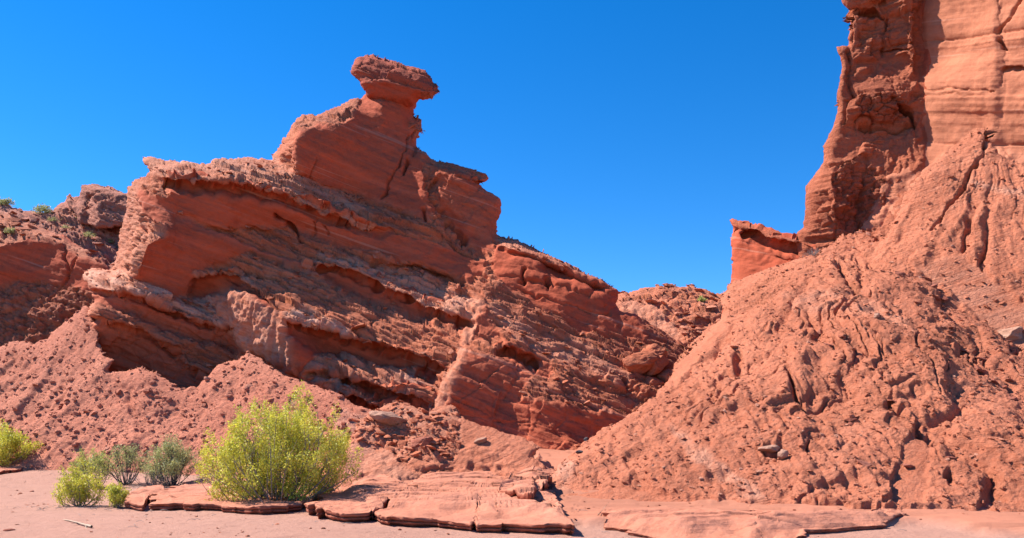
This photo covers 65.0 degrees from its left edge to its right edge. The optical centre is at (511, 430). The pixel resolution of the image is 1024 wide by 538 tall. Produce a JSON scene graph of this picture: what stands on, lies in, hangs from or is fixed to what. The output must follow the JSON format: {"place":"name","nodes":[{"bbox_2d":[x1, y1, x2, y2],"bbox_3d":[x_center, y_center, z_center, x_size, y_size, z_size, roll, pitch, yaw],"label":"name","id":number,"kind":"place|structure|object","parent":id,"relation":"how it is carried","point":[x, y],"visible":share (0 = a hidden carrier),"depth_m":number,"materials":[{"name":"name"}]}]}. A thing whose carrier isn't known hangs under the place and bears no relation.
{"place":"outdoors","nodes":[
{"label":"outdoors","id":0,"kind":"place"},
{"bbox_2d":[0,184,122,267],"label":"ridge","id":1,"kind":"structure","parent":0,"point":[107,253],"depth_m":54.56,"materials":[{"name":"stone"}]},
{"bbox_2d":[0,196,15,206],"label":"shrub","id":2,"kind":"object","parent":1,"relation":"on","point":[6,201],"visible":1,"depth_m":56.96,"materials":[{"name":"green plant"}]},
{"bbox_2d":[31,203,54,213],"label":"shrub","id":3,"kind":"object","parent":1,"relation":"on","point":[41,208],"visible":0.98,"depth_m":56.37,"materials":[{"name":"green plant"}]},
{"bbox_2d":[17,208,119,268],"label":"ridge rubble","id":4,"kind":"object","parent":1,"relation":"on","point":[30,218],"visible":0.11,"depth_m":54.87,"materials":[{"name":"red stone"}]},
{"bbox_2d":[82,231,94,237],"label":"desert plant","id":5,"kind":"object","parent":1,"relation":"on","point":[88,234],"visible":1,"depth_m":53.11,"materials":[{"name":"green plant"}]},
{"bbox_2d":[66,184,126,228],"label":"ridge knob","id":6,"kind":"object","parent":1,"relation":"on","point":[97,207],"visible":0.94,"depth_m":53.72,"materials":[{"name":"red stone"}]},
{"bbox_2d":[0,306,371,474],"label":"talus slope","id":7,"kind":"structure","parent":0,"point":[55,457],"depth_m":29.01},
{"bbox_2d":[0,307,364,473],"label":"talus pebbles","id":8,"kind":"object","parent":7,"relation":"on","point":[142,430],"visible":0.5,"depth_m":28.83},
{"bbox_2d":[0,0,849,293],"label":"sky","id":9,"kind":"structure","parent":0,"point":[621,141],"materials":[{"name":"blue"}]},
{"bbox_2d":[0,448,1023,537],"bbox_3d":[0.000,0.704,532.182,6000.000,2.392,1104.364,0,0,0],"label":"ground","id":10,"kind":"structure","parent":0,"point":[115,522],"depth_m":13.59,"materials":[{"name":"red sand"}]},
{"bbox_2d":[0,465,22,473],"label":"sandstone ledge","id":11,"kind":"object","parent":10,"relation":"on","point":[4,469],"visible":0.06,"depth_m":26.06,"materials":[{"name":"red stone"}]},
{"bbox_2d":[0,418,42,466],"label":"shrub","id":12,"kind":"object","parent":10,"relation":"on","point":[9,442],"visible":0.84,"depth_m":27.03,"materials":[{"name":"green plant"}]},
{"bbox_2d":[0,210,109,346],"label":"canyon wall","id":13,"kind":"structure","parent":10,"relation":"on","point":[45,291],"depth_m":41.16,"materials":[{"name":"red stone"}]},
{"bbox_2d":[3,227,14,233],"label":"shrub","id":14,"kind":"object","parent":13,"relation":"on","point":[10,230],"visible":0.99,"depth_m":42.46,"materials":[{"name":"green plant"}]},
{"bbox_2d":[0,211,100,261],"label":"wall rubble","id":15,"kind":"object","parent":13,"relation":"on","point":[16,220],"depth_m":42.82,"materials":[{"name":"red stone"}]},
{"bbox_2d":[62,519,92,528],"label":"dead branch","id":16,"kind":"object","parent":10,"relation":"on","point":[88,525],"visible":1,"depth_m":13.32,"materials":[{"name":"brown wood"}]},
{"bbox_2d":[50,458,107,506],"bbox_3d":[-8.977,1.081,16.755,1.106,1.070,0.881,0,0,19],"label":"shrub","id":17,"kind":"object","parent":10,"relation":"on","point":[76,488],"visible":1,"depth_m":16.67,"materials":[{"name":"green plant"}]},
{"bbox_2d":[67,446,115,487],"bbox_3d":[-11.190,0.952,21.326,1.243,1.164,1.142,0,0,0],"label":"shrub","id":18,"kind":"object","parent":10,"relation":"on","point":[99,459],"visible":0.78,"depth_m":21.36,"materials":[{"name":"green plant"}]},
{"bbox_2d":[102,480,131,507],"bbox_3d":[-8.075,1.297,16.374,0.550,0.590,0.533,0,0,0],"label":"shrub","id":19,"kind":"object","parent":10,"relation":"on","point":[116,495],"visible":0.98,"depth_m":16.36,"materials":[{"name":"green plant"}]},
{"bbox_2d":[97,442,151,484],"bbox_3d":[-10.673,0.904,22.078,1.503,1.167,1.222,0,0,34],"label":"shrub","id":20,"kind":"object","parent":10,"relation":"on","point":[127,454],"visible":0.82,"depth_m":22.08,"materials":[{"name":"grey plant"}]},
{"bbox_2d":[124,485,164,510],"bbox_3d":[-8.243,1.480,17.956,0.772,0.264,4.932,0,0,-18],"label":"sandstone ledge","id":21,"kind":"object","parent":10,"relation":"on","point":[137,499],"visible":0.93,"depth_m":17.20,"materials":[{"name":"red stone"}]},
{"bbox_2d":[134,469,171,486],"bbox_3d":[-9.360,1.232,21.195,0.924,0.588,0.915,0,0,18],"label":"shrub","id":22,"kind":"object","parent":10,"relation":"on","point":[153,480],"visible":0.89,"depth_m":21.05,"materials":[{"name":"green plant"}]},
{"bbox_2d":[136,432,202,485],"bbox_3d":[-9.218,0.756,21.643,1.757,1.519,1.439,0,0,0],"label":"shrub","id":23,"kind":"object","parent":10,"relation":"on","point":[177,461],"visible":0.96,"depth_m":21.46,"materials":[{"name":"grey plant"}]},
{"bbox_2d":[193,462,223,482],"bbox_3d":[-7.913,1.126,21.045,0.906,0.786,0.852,0,0,30],"label":"shrub","id":24,"kind":"object","parent":10,"relation":"on","point":[208,474],"visible":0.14,"depth_m":21.05,"materials":[{"name":"plant"}]},
{"bbox_2d":[147,471,330,514],"bbox_3d":[-6.677,1.411,20.578,3.968,0.419,11.836,0,0,-15],"label":"sandstone ledge","id":25,"kind":"object","parent":10,"relation":"on","point":[192,495],"visible":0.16,"depth_m":16.01,"materials":[{"name":"red stone"}]},
{"bbox_2d":[192,380,362,502],"bbox_3d":[-4.999,0.349,17.087,3.540,2.832,3.265,0,0,0],"label":"shrub","id":26,"kind":"object","parent":10,"relation":"on","point":[262,467],"visible":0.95,"depth_m":16.54,"materials":[{"name":"green plant"}]},
{"bbox_2d":[304,474,414,521],"bbox_3d":[-3.172,1.349,17.107,1.990,0.567,6.593,0,0,0],"label":"sandstone ledge","id":27,"kind":"object","parent":10,"relation":"on","point":[363,499],"visible":0.94,"depth_m":15.59,"materials":[{"name":"red stone"}]},
{"bbox_2d":[83,54,687,450],"bbox_3d":[-5.799,-8.766,35.994,27.487,20.953,14.082,0,0,0],"label":"rock formation","id":28,"kind":"object","parent":10,"relation":"on","point":[434,282],"visible":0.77,"depth_m":34.50,"materials":[{"name":"red stone"}]},
{"bbox_2d":[301,258,312,269],"bbox_3d":[-9.036,-7.276,35.387,0.522,0.591,0.440,0,0,-20],"label":"boulder","id":29,"kind":"object","parent":28,"relation":"on","point":[306,263],"visible":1,"depth_m":35.22,"materials":[{"name":"red stone"}]},
{"bbox_2d":[350,323,365,329],"bbox_3d":[-6.280,-4.209,32.712,0.696,0.309,0.673,0,0,-19],"label":"rock slab","id":30,"kind":"object","parent":28,"relation":"on","point":[360,325],"visible":0.96,"depth_m":32.52,"materials":[{"name":"red stone"}]},
{"bbox_2d":[622,351,659,373],"bbox_3d":[5.196,-2.722,32.367,1.578,0.970,1.255,0,0,0],"label":"boulder","id":31,"kind":"object","parent":28,"relation":"on","point":[642,362],"visible":0.94,"depth_m":31.97,"materials":[{"name":"red stone"}]},
{"bbox_2d":[641,343,667,357],"bbox_3d":[5.671,-3.088,32.858,1.172,0.946,1.066,0,0,-25],"label":"boulder","id":32,"kind":"object","parent":28,"relation":"on","point":[657,349],"visible":0.37,"depth_m":32.61,"materials":[{"name":"red stone"}]},
{"bbox_2d":[645,376,664,385],"bbox_3d":[5.663,-1.903,32.100,0.810,0.577,0.980,0,0,0],"label":"boulder","id":33,"kind":"object","parent":28,"relation":"on","point":[649,380],"visible":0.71,"depth_m":31.71,"materials":[{"name":"red stone"}]},
{"bbox_2d":[646,355,668,375],"bbox_3d":[5.872,-2.620,32.526,1.090,0.847,0.911,0,0,-37],"label":"boulder","id":34,"kind":"object","parent":28,"relation":"on","point":[661,363],"visible":0.7,"depth_m":32.06,"materials":[{"name":"red stone"}]},
{"bbox_2d":[656,369,672,382],"bbox_3d":[6.166,-2.200,32.329,0.689,0.585,0.925,0,0,0],"label":"boulder","id":35,"kind":"object","parent":28,"relation":"on","point":[663,376],"visible":0.6,"depth_m":32.04,"materials":[{"name":"red stone"}]},
{"bbox_2d":[317,401,545,490],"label":"rubble slope","id":36,"kind":"structure","parent":10,"relation":"on","point":[499,453],"depth_m":21.03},
{"bbox_2d":[368,411,404,425],"bbox_3d":[-3.382,-0.309,22.426,1.266,0.510,0.958,0,0,0],"label":"rock block","id":37,"kind":"object","parent":36,"relation":"on","point":[389,418],"visible":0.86,"depth_m":22.13,"materials":[{"name":"grey stone"}]},
{"bbox_2d":[351,400,463,462],"bbox_3d":[-2.901,-0.025,22.064,3.232,1.744,2.706,0,0,0],"label":"slope rubble","id":38,"kind":"object","parent":36,"relation":"on","point":[415,419],"visible":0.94,"depth_m":21.89,"materials":[{"name":"red stone"}]},
{"bbox_2d":[410,436,432,446],"bbox_3d":[-2.387,0.310,21.353,0.683,0.318,0.628,0,0,0],"label":"rock slab","id":39,"kind":"object","parent":36,"relation":"on","point":[416,442],"visible":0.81,"depth_m":21.13,"materials":[{"name":"stone"}]},
{"bbox_2d":[474,437,486,443],"bbox_3d":[-0.838,0.267,21.339,0.361,0.197,0.341,0,0,0],"label":"rock slab","id":40,"kind":"object","parent":36,"relation":"on","point":[480,440],"visible":1,"depth_m":21.23,"materials":[{"name":"pink stone"}]},
{"bbox_2d":[15,470,906,537],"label":"twig litter","id":41,"kind":"object","parent":10,"relation":"on","point":[150,510],"visible":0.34,"depth_m":16.11,"materials":[{"name":"brown wood"}]},
{"bbox_2d":[373,471,574,534],"bbox_3d":[-0.776,1.082,19.642,3.485,1.135,14.593,0,0,0],"label":"sandstone ledge","id":42,"kind":"object","parent":10,"relation":"on","point":[472,500],"visible":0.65,"depth_m":14.46,"materials":[{"name":"red stone"}]},
{"bbox_2d":[8,468,1020,537],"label":"wash pebbles","id":43,"kind":"object","parent":10,"relation":"on","point":[390,528],"visible":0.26,"depth_m":13.78,"materials":[{"name":"red stone"}]},
{"bbox_2d":[498,452,554,499],"bbox_3d":[0.439,1.093,19.305,1.120,0.919,8.411,0,0,7],"label":"sandstone ledge","id":44,"kind":"object","parent":10,"relation":"on","point":[527,483],"visible":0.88,"depth_m":17.21,"materials":[{"name":"red stone"}]},
{"bbox_2d":[601,508,905,537],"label":"sandstone ledge","id":45,"kind":"object","parent":10,"relation":"on","point":[679,523],"visible":1,"depth_m":12.59,"materials":[{"name":"red stone"}]},
{"bbox_2d":[860,0,1023,232],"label":"sandstone cliff","id":46,"kind":"structure","parent":10,"relation":"on","point":[974,79],"depth_m":32.26,"materials":[{"name":"red stone"}]},
{"bbox_2d":[796,0,930,256],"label":"cliff buttress","id":47,"kind":"structure","parent":46,"relation":"attached to","point":[877,135],"depth_m":34.63,"materials":[{"name":"stone"}]},
{"bbox_2d":[722,218,818,312],"bbox_3d":[12.102,-7.600,36.312,4.030,4.962,5.559,0,0,-39],"label":"rock fin","id":48,"kind":"object","parent":47,"relation":"attached to","point":[758,247],"visible":0.38,"depth_m":36.33,"materials":[{"name":"red stone"}]},
{"bbox_2d":[616,284,723,346],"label":"back hill","id":49,"kind":"structure","parent":0,"point":[657,315],"depth_m":56.22,"materials":[{"name":"red stone"}]},
{"bbox_2d":[618,283,721,342],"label":"hill rubble","id":50,"kind":"object","parent":49,"relation":"on","point":[655,301],"visible":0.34,"depth_m":56.11,"materials":[{"name":"red stone"}]},
{"bbox_2d":[697,295,707,301],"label":"shrub","id":51,"kind":"object","parent":49,"relation":"on","point":[700,299],"visible":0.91,"depth_m":56.71,"materials":[{"name":"green plant"}]},
{"bbox_2d":[547,229,1023,511],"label":"eroded hill","id":52,"kind":"structure","parent":0,"point":[916,487],"depth_m":19.73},
{"bbox_2d":[757,445,779,452],"bbox_3d":[5.703,0.411,17.857,0.508,0.206,0.539,0,0,0],"label":"rock slab","id":53,"kind":"object","parent":52,"relation":"on","point":[771,448],"visible":0.98,"depth_m":17.65,"materials":[{"name":"pink stone"}]},
{"bbox_2d":[778,449,788,459],"bbox_3d":[5.782,0.524,17.221,0.266,0.268,0.204,0,0,77],"label":"stone","id":54,"kind":"object","parent":52,"relation":"on","point":[782,454],"visible":0.98,"depth_m":17.13,"materials":[{"name":"red stone"}]},
{"bbox_2d":[549,231,1023,511],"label":"hillside pebbles","id":55,"kind":"object","parent":52,"relation":"on","point":[869,410],"visible":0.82,"depth_m":19.53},
{"bbox_2d":[554,230,1023,506],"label":"hillside debris","id":56,"kind":"object","parent":52,"relation":"on","point":[942,297],"visible":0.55,"depth_m":21.91,"materials":[{"name":"stone"}]},
{"bbox_2d":[802,248,819,256],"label":"shrub","id":57,"kind":"object","parent":52,"relation":"on","point":[815,252],"visible":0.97,"depth_m":29.45,"materials":[{"name":"plant"}]},
{"bbox_2d":[997,326,1022,339],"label":"boulder","id":58,"kind":"object","parent":52,"relation":"on","point":[1013,333],"visible":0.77,"depth_m":23.37,"materials":[{"name":"grey stone"}]},
{"bbox_2d":[862,127,1023,352],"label":"slope","id":59,"kind":"structure","parent":0,"point":[922,192],"depth_m":26.29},
{"bbox_2d":[860,131,1023,349],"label":"slope pebbles","id":60,"kind":"object","parent":59,"relation":"on","point":[966,268],"visible":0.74,"depth_m":26.27,"materials":[{"name":"red stone"}]}
]}

